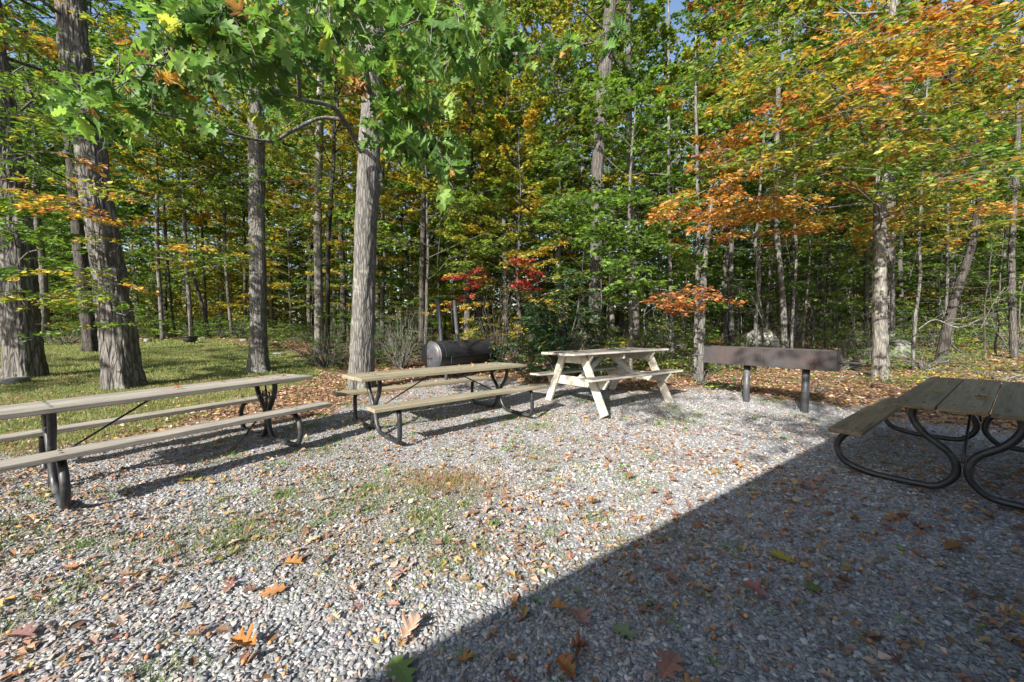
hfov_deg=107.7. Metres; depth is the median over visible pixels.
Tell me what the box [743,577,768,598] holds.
fallen leaf
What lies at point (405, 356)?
bare shrub
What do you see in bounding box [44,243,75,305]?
understory tree
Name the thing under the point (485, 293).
understory tree
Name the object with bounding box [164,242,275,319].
understory tree
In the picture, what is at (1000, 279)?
sapling
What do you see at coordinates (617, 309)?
sapling
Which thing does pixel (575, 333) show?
bush
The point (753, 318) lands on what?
dead sapling
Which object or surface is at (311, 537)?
fallen leaf
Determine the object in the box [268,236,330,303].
understory tree
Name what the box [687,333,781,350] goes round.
bush
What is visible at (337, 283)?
understory tree
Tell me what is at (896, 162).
forest tree
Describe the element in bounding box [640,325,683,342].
bush
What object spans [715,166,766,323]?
forest tree
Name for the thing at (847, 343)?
dead sapling
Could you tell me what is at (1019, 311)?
sapling
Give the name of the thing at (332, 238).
forest tree
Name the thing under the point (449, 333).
bush
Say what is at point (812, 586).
fallen leaf
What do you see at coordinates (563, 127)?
forest tree
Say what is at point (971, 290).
forest tree
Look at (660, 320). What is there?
sapling
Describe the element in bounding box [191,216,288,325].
understory tree
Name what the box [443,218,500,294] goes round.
sapling
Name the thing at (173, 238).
understory tree
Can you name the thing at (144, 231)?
understory tree
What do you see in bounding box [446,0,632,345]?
forest tree
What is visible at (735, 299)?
sapling
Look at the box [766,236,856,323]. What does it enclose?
understory tree
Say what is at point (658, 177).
understory tree
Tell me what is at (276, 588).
fallen leaf
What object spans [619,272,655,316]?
sapling
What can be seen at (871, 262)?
sapling
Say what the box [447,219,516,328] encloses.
understory tree
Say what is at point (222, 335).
bush
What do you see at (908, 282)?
dead sapling
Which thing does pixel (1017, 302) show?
understory tree
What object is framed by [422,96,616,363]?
understory tree
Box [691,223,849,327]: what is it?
understory tree
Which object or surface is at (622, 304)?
sapling
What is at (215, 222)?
forest tree
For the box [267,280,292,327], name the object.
sapling
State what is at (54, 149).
understory tree
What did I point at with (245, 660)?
fallen leaves
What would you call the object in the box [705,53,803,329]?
forest tree
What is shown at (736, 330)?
bush
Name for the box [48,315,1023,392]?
undergrowth
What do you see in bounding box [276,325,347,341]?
bush
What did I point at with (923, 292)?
understory tree
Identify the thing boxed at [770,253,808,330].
dead sapling
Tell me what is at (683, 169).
forest tree
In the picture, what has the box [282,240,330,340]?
sapling
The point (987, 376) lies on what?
yellow shrub
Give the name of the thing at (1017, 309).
sapling
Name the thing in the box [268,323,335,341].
bush
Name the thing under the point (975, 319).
bush
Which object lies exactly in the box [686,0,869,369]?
forest tree
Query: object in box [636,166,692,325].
forest tree
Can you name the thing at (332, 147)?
forest tree
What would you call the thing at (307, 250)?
sapling
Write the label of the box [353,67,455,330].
forest tree
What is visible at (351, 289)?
sapling
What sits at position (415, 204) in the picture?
understory tree
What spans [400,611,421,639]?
fallen leaf
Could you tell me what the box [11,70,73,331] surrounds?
forest tree
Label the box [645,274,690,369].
dead sapling
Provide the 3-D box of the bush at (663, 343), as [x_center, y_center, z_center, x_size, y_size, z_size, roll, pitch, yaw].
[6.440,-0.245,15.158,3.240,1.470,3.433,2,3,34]
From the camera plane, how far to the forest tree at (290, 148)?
31.52 m
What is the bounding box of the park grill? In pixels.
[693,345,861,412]
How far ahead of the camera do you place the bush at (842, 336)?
16.79 m
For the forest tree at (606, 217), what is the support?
on the ground at (600, 598)
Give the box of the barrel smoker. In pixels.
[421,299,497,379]
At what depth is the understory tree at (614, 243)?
29.55 m
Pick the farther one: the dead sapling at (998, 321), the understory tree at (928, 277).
the understory tree at (928, 277)
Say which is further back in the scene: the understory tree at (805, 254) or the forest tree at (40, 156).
the forest tree at (40, 156)
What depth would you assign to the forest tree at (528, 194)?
32.78 m
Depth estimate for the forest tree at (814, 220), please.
27.39 m
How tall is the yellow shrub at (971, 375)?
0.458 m
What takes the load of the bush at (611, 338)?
on the ground at (600, 598)
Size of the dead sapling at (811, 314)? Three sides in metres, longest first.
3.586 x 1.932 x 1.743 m
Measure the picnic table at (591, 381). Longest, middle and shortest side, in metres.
2.255 x 1.437 x 0.948 m
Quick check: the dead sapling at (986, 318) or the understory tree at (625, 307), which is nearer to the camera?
the dead sapling at (986, 318)
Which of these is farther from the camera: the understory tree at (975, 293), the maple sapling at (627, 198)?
the understory tree at (975, 293)
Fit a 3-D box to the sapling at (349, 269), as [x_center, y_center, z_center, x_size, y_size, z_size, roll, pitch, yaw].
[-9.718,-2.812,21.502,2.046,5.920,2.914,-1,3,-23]
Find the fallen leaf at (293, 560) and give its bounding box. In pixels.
[281,552,303,563]
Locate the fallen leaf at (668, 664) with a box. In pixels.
[654,647,684,679]
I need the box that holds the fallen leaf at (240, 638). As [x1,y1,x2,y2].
[230,623,258,645]
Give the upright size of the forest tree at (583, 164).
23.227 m
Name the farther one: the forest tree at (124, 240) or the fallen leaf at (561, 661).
the forest tree at (124, 240)
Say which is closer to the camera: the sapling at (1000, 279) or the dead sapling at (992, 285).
the sapling at (1000, 279)
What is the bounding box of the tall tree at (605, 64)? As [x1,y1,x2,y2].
[450,0,718,366]
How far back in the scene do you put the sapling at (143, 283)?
21.75 m
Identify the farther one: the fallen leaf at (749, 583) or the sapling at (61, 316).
the sapling at (61, 316)
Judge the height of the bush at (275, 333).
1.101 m
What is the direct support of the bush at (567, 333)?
on the ground at (600, 598)
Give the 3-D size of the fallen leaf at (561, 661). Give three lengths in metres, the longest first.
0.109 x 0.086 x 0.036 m
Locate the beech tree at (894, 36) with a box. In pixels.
[682,0,1023,379]
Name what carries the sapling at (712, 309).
on the ground at (600, 598)
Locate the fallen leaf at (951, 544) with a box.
[941,537,965,548]
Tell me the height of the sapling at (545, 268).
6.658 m
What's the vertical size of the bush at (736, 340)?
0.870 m
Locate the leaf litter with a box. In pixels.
[0,322,1023,681]
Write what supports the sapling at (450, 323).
on the ground at (600, 598)
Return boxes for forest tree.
[0,0,124,347]
[2,0,143,343]
[3,0,194,223]
[5,18,134,326]
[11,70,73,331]
[14,83,69,251]
[21,135,73,280]
[47,149,153,268]
[51,161,138,288]
[59,168,154,281]
[104,45,246,338]
[104,115,186,329]
[108,72,248,335]
[108,113,221,336]
[112,87,223,339]
[114,103,239,331]
[118,140,196,328]
[141,127,248,318]
[151,74,280,331]
[165,168,238,304]
[166,108,278,336]
[179,145,267,317]
[185,95,298,337]
[195,1,412,355]
[195,79,323,336]
[212,124,305,304]
[232,139,304,328]
[236,60,357,336]
[264,1,396,342]
[266,16,390,335]
[266,117,353,324]
[276,22,388,351]
[279,17,431,229]
[295,63,417,334]
[298,1,469,346]
[335,2,487,361]
[351,161,431,331]
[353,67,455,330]
[379,163,446,330]
[381,0,569,338]
[388,2,527,339]
[401,45,478,333]
[404,33,533,338]
[413,0,584,353]
[415,9,541,320]
[427,0,542,336]
[430,81,524,334]
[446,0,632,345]
[477,0,650,343]
[488,93,567,309]
[489,105,564,325]
[499,0,686,337]
[507,73,591,320]
[538,59,623,333]
[547,0,708,343]
[556,0,796,368]
[560,0,693,337]
[561,101,640,280]
[564,134,644,327]
[571,0,690,347]
[619,172,665,280]
[632,61,731,337]
[634,0,829,345]
[636,0,813,340]
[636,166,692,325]
[662,103,747,249]
[663,0,827,345]
[682,0,901,370]
[684,0,962,370]
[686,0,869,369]
[699,0,917,345]
[703,115,767,324]
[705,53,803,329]
[712,57,843,327]
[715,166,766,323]
[745,59,863,325]
[751,0,914,335]
[754,91,862,330]
[810,0,972,346]
[819,20,967,330]
[824,2,993,334]
[837,0,1023,370]
[838,105,930,325]
[864,0,1023,314]
[866,7,1023,358]
[895,53,1023,301]
[904,43,1023,320]
[906,5,1023,319]
[908,52,1023,324]
[915,11,1023,320]
[963,37,1023,316]
[989,130,1023,242]
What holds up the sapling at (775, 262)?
on the ground at (600, 598)
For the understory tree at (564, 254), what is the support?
on the ground at (600, 598)
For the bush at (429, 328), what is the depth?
23.24 m
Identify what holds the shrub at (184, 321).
on the ground at (600, 598)
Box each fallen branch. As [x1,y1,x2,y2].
[836,366,873,385]
[951,345,984,358]
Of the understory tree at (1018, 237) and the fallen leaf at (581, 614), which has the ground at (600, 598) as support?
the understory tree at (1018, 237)
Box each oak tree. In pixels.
[0,0,223,378]
[0,0,253,389]
[6,0,184,351]
[39,0,629,389]
[107,0,383,373]
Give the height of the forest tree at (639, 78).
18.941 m
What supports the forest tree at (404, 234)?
on the ground at (600, 598)
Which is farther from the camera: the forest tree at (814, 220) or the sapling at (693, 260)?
the forest tree at (814, 220)
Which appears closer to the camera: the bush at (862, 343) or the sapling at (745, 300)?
the bush at (862, 343)
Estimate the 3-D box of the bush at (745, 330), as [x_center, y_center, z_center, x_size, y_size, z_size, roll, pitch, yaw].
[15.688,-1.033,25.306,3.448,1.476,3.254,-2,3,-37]
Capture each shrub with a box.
[42,322,81,344]
[50,307,186,337]
[141,314,247,339]
[188,315,287,338]
[267,321,384,371]
[319,313,420,363]
[453,310,539,362]
[663,359,754,389]
[674,346,743,372]
[810,346,909,374]
[856,346,991,375]
[877,370,981,382]
[915,362,1023,379]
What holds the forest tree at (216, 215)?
on the ground at (600, 598)
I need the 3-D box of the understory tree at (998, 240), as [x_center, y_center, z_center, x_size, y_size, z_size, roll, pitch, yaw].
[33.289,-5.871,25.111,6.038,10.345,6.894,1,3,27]
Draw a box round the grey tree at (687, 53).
[631,11,835,377]
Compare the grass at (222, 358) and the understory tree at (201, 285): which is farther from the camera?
the understory tree at (201, 285)
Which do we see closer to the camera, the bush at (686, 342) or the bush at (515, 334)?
the bush at (686, 342)
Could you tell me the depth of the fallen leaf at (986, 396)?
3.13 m
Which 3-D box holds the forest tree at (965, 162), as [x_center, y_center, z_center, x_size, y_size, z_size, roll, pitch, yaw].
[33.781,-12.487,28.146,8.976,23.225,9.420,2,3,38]
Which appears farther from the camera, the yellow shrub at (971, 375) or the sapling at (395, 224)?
the sapling at (395, 224)
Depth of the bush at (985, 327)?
16.96 m
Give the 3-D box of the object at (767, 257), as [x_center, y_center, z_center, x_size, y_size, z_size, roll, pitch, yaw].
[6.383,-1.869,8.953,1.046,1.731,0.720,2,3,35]
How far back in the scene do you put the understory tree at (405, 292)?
33.98 m
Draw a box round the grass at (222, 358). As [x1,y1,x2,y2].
[0,338,854,681]
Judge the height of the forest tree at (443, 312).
26.166 m
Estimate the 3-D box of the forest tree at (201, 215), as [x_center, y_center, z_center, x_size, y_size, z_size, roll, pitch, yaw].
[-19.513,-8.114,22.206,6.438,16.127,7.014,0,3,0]
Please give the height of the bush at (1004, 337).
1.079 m
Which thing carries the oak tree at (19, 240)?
on the ground at (600, 598)
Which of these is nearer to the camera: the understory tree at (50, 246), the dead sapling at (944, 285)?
the dead sapling at (944, 285)
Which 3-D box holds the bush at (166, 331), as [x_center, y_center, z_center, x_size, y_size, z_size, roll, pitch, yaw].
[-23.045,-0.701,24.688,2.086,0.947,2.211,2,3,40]
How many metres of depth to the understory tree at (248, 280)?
32.43 m
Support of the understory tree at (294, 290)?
on the ground at (600, 598)
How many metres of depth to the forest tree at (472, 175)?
17.94 m
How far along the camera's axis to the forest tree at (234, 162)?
21.44 m
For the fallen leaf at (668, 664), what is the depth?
1.47 m
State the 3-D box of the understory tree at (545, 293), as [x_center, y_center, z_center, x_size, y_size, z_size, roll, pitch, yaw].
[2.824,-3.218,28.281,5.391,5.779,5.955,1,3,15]
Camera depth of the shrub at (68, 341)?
17.45 m
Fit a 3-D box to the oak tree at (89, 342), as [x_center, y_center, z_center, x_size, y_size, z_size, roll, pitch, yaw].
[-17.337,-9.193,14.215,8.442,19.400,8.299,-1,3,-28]
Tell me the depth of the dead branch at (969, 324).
8.97 m
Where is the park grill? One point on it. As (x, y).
(806, 361)
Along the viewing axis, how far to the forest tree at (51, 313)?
28.12 m
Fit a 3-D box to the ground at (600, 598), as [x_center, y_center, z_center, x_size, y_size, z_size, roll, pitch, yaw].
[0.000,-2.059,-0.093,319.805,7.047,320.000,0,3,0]
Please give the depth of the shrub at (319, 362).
11.39 m
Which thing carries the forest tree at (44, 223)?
on the ground at (600, 598)
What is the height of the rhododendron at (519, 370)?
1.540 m
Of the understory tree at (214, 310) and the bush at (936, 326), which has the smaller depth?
the bush at (936, 326)
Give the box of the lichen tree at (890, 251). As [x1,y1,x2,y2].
[726,0,1023,350]
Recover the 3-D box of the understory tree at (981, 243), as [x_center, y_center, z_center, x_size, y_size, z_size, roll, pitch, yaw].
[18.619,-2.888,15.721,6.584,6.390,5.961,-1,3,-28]
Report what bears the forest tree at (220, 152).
on the ground at (600, 598)
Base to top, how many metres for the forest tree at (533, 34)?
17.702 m
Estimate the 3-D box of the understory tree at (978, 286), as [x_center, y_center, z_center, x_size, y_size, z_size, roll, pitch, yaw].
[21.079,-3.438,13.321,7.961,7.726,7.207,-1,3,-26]
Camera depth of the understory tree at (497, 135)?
13.53 m
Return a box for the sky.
[1,0,1023,325]
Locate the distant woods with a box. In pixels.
[19,19,1023,335]
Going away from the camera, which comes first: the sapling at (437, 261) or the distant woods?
the sapling at (437, 261)
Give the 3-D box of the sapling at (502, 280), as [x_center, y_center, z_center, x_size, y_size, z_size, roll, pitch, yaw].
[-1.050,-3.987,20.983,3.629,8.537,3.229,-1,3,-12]
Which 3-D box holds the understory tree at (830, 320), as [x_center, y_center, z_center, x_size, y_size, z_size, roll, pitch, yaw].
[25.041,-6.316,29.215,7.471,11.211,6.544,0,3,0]
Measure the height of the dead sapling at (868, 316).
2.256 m
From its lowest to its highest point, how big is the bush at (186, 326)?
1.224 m
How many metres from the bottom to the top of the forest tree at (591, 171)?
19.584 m
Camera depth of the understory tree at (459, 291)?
31.57 m
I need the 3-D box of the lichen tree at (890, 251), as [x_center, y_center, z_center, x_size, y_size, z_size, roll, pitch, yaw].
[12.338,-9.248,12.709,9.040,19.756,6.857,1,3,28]
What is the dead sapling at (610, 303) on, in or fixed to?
on the ground at (600, 598)
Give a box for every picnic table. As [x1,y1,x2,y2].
[0,374,331,508]
[332,362,547,443]
[530,347,682,417]
[828,377,1023,510]
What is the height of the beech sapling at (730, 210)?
5.672 m
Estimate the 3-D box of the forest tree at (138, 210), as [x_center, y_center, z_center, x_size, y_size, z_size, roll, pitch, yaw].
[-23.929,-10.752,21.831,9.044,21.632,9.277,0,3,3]
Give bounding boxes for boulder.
[741,327,779,347]
[889,339,916,357]
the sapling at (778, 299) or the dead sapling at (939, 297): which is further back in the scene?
the sapling at (778, 299)
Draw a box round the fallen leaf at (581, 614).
[567,607,591,626]
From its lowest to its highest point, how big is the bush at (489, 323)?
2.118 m
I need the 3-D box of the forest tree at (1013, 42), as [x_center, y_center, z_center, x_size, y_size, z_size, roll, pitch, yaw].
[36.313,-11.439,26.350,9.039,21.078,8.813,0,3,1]
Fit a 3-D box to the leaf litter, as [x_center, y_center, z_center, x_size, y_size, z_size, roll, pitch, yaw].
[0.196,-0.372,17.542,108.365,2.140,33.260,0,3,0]
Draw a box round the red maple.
[441,257,544,362]
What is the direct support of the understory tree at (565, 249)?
on the ground at (600, 598)
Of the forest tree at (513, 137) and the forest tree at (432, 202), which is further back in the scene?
the forest tree at (432, 202)
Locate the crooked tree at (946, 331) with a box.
[732,0,1023,365]
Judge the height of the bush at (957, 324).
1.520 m
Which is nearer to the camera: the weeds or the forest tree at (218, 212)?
the weeds
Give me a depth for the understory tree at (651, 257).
30.94 m
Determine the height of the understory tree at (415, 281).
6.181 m
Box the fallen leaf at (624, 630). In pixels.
[611,622,638,637]
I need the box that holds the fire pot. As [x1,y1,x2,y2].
[182,336,197,343]
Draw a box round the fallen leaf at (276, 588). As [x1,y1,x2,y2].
[259,582,289,597]
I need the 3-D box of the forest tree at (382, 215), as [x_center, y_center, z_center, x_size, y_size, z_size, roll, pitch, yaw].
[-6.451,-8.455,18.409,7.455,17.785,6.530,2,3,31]
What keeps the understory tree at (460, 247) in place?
on the ground at (600, 598)
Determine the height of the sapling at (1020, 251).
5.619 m
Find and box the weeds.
[131,414,1010,681]
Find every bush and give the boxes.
[134,315,156,337]
[135,323,159,338]
[144,323,181,335]
[179,321,224,339]
[197,318,248,338]
[217,311,267,334]
[248,324,294,341]
[267,320,304,336]
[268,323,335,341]
[273,323,312,344]
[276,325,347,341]
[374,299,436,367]
[374,327,417,341]
[404,321,447,338]
[411,315,437,338]
[433,330,472,340]
[453,310,525,358]
[474,308,511,336]
[498,326,543,350]
[509,318,571,347]
[525,326,586,354]
[565,317,603,348]
[567,329,628,346]
[598,336,722,375]
[600,316,687,355]
[638,333,725,366]
[640,317,716,347]
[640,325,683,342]
[648,317,709,338]
[651,325,709,350]
[686,318,740,339]
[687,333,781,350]
[713,325,751,336]
[714,332,779,343]
[718,334,779,347]
[720,315,763,333]
[763,306,835,339]
[798,318,924,353]
[799,317,849,338]
[818,310,936,361]
[833,323,899,344]
[843,330,930,343]
[844,315,981,358]
[895,315,968,338]
[896,325,973,343]
[897,308,992,350]
[905,317,964,331]
[907,312,1007,337]
[932,313,1023,341]
[937,327,1023,348]
[942,306,996,329]
[956,297,1023,352]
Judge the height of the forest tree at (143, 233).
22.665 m
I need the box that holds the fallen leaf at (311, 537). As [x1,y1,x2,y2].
[306,535,319,541]
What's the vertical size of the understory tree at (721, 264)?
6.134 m
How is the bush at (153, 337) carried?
on the ground at (600, 598)
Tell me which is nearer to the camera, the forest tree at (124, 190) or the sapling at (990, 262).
the sapling at (990, 262)
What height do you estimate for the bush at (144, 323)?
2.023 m
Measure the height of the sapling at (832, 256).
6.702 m
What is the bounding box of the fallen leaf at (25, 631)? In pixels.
[4,620,38,637]
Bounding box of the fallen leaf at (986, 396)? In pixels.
[974,394,990,398]
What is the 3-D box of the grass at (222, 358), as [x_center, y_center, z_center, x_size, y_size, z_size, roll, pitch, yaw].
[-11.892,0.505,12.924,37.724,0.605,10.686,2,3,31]
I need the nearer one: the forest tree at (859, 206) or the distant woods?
the forest tree at (859, 206)
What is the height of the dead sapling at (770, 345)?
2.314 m
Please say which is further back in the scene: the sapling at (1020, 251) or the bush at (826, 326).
the bush at (826, 326)
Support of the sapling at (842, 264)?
on the ground at (600, 598)
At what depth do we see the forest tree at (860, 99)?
9.82 m
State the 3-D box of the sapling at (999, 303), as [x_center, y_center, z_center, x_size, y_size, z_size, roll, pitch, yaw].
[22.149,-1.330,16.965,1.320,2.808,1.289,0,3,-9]
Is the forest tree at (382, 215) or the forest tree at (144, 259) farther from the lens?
the forest tree at (144, 259)
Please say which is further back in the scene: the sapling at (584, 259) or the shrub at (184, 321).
the shrub at (184, 321)
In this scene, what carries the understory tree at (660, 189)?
on the ground at (600, 598)
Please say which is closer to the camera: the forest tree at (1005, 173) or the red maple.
the red maple
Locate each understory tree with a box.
[24,139,155,339]
[44,226,77,313]
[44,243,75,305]
[45,188,191,292]
[45,221,72,335]
[45,225,142,336]
[48,248,91,336]
[53,274,74,330]
[128,219,242,331]
[130,262,195,328]
[137,236,212,311]
[144,247,214,314]
[154,251,242,322]
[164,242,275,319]
[174,246,247,313]
[177,262,267,323]
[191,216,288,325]
[198,236,300,309]
[216,183,351,339]
[231,262,313,327]
[265,223,352,327]
[266,23,584,344]
[267,246,324,330]
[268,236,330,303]
[290,178,417,314]
[294,209,397,333]
[306,252,352,326]
[317,202,459,345]
[331,170,463,337]
[375,250,448,321]
[379,236,476,340]
[379,262,424,326]
[385,256,435,309]
[390,249,472,333]
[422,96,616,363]
[424,219,511,303]
[428,207,550,333]
[430,240,491,324]
[431,104,616,354]
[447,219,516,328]
[448,244,525,323]
[450,144,641,343]
[481,254,553,321]
[497,172,608,323]
[497,180,604,319]
[510,265,576,322]
[534,220,604,336]
[560,129,720,305]
[564,218,658,314]
[566,261,616,316]
[567,207,654,292]
[603,280,647,319]
[612,167,748,344]
[624,250,690,330]
[643,202,765,294]
[647,186,754,335]
[682,151,871,329]
[683,246,771,334]
[687,248,775,328]
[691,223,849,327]
[734,166,926,348]
[742,246,809,326]
[745,226,834,329]
[747,259,832,312]
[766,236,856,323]
[770,183,954,339]
[771,198,915,328]
[776,251,862,311]
[800,213,970,313]
[803,227,871,326]
[804,208,953,312]
[808,215,938,323]
[840,204,1001,323]
[842,191,1023,344]
[869,224,1023,326]
[895,120,1023,338]
[895,202,995,299]
[895,236,991,328]
[924,184,1023,321]
[958,224,1023,311]
[959,198,1023,327]
[960,216,1022,311]
[963,227,1023,314]
[973,172,1023,269]
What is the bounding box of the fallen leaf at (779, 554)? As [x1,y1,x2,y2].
[769,549,794,562]
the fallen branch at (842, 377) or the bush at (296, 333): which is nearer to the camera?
the fallen branch at (842, 377)
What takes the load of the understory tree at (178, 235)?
on the ground at (600, 598)
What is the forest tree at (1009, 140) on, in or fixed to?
on the ground at (600, 598)
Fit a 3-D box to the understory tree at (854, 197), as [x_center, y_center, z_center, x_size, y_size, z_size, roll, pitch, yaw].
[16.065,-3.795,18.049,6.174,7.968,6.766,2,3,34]
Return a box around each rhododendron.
[477,331,543,373]
[504,268,618,381]
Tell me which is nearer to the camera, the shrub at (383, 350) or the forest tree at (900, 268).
the shrub at (383, 350)
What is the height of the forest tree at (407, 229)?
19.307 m
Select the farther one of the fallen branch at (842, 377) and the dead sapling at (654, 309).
the dead sapling at (654, 309)
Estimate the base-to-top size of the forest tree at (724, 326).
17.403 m
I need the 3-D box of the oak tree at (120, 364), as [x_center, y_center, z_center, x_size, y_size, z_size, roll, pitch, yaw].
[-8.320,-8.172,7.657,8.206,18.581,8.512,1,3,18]
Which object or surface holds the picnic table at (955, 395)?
on the ground at (600, 598)
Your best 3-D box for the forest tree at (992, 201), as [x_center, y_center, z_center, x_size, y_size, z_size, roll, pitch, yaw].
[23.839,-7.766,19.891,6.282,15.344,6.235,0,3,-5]
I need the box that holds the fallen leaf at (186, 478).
[178,475,194,480]
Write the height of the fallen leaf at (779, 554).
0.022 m
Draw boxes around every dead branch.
[722,282,762,319]
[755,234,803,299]
[917,310,994,330]
[979,284,1018,329]
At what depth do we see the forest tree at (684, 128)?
18.42 m
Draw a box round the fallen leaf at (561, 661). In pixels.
[554,652,576,677]
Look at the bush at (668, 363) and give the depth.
10.62 m
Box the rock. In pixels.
[0,376,31,384]
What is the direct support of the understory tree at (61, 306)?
on the ground at (600, 598)
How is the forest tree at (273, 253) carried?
on the ground at (600, 598)
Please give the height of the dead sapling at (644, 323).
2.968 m
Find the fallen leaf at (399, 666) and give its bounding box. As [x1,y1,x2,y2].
[385,654,416,681]
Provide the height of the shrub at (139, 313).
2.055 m
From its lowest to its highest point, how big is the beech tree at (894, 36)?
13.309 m
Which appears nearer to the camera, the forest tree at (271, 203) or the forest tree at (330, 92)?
the forest tree at (330, 92)
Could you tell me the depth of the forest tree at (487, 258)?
27.62 m
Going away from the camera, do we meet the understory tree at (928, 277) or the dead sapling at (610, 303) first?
the dead sapling at (610, 303)
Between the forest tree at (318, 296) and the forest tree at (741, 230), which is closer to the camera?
the forest tree at (318, 296)
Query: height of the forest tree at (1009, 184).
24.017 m
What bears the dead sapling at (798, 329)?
on the ground at (600, 598)
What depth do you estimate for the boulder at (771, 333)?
14.09 m
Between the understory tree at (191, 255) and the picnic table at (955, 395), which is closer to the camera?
the picnic table at (955, 395)
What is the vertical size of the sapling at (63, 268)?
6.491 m
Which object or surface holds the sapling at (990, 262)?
on the ground at (600, 598)
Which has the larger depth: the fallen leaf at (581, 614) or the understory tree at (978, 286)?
the understory tree at (978, 286)
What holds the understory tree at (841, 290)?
on the ground at (600, 598)
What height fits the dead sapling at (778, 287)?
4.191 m
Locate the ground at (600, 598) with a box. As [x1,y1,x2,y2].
[0,310,1023,681]
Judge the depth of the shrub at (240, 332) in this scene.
22.51 m
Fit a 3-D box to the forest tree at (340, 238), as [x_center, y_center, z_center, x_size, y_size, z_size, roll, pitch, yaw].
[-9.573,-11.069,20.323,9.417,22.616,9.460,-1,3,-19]
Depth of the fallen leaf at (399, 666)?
1.47 m
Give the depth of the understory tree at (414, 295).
25.91 m
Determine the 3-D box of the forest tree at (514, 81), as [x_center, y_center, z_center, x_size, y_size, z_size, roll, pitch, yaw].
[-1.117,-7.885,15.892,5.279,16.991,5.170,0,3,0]
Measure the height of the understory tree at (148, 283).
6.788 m
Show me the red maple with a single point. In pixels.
(524, 283)
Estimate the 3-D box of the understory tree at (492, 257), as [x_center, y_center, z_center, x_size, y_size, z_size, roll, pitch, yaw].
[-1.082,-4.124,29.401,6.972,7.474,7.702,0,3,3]
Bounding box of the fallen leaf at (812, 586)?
[803,579,823,590]
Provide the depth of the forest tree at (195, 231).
24.28 m
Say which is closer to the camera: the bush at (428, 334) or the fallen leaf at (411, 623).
the fallen leaf at (411, 623)
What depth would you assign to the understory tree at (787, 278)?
27.55 m
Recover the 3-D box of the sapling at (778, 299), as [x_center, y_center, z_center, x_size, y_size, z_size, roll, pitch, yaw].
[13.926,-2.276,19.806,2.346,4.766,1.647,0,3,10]
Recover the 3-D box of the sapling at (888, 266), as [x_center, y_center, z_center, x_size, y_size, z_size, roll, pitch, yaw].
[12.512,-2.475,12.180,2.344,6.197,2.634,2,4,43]
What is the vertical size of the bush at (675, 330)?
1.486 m
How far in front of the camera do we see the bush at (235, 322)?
24.70 m
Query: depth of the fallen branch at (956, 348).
10.64 m
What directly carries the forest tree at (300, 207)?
on the ground at (600, 598)
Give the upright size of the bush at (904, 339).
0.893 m
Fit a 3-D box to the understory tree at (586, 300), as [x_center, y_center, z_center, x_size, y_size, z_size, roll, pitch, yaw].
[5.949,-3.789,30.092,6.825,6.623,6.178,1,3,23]
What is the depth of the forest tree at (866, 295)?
14.85 m
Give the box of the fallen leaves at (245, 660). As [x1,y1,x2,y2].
[1,424,1023,681]
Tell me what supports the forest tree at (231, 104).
on the ground at (600, 598)
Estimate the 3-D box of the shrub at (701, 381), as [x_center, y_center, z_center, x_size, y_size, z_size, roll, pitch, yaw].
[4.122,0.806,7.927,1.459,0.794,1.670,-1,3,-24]
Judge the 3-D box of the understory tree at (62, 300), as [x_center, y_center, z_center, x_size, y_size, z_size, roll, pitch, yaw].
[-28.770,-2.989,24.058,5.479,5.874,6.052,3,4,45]
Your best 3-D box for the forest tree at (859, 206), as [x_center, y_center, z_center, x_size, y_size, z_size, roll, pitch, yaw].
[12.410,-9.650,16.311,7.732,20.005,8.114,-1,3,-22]
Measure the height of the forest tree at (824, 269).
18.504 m
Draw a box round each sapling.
[47,225,92,296]
[50,293,69,335]
[135,275,170,338]
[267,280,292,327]
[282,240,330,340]
[305,224,352,339]
[323,239,353,308]
[334,250,382,313]
[335,261,378,310]
[380,192,452,345]
[402,200,481,340]
[429,235,472,339]
[439,275,473,339]
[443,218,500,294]
[491,245,528,339]
[519,235,554,328]
[526,64,741,369]
[552,187,618,348]
[562,174,634,341]
[565,176,636,370]
[565,248,612,339]
[602,250,626,342]
[603,248,628,341]
[607,258,648,346]
[617,226,682,347]
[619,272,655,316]
[623,303,664,340]
[640,121,834,380]
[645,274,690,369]
[657,243,709,356]
[663,225,714,292]
[673,256,727,363]
[689,282,722,328]
[706,217,770,345]
[713,275,753,337]
[718,254,757,335]
[723,105,888,348]
[728,266,750,335]
[731,221,802,346]
[733,291,785,367]
[740,286,778,344]
[745,195,823,341]
[749,254,779,335]
[754,275,801,329]
[759,205,844,347]
[760,254,797,313]
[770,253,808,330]
[775,166,872,349]
[779,308,811,347]
[786,198,860,346]
[787,295,820,338]
[796,259,835,348]
[798,227,871,339]
[815,291,871,361]
[822,206,871,348]
[825,236,872,337]
[848,174,946,336]
[851,295,906,344]
[896,237,943,339]
[904,238,944,330]
[905,235,966,358]
[911,176,1023,360]
[922,237,972,341]
[928,179,1023,355]
[931,263,998,352]
[951,177,1023,349]
[962,184,1023,316]
[968,293,1000,340]
[969,275,1023,358]
[979,234,1008,333]
[981,280,1022,325]
[988,272,1023,333]
[1006,221,1023,285]
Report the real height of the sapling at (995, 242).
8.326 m

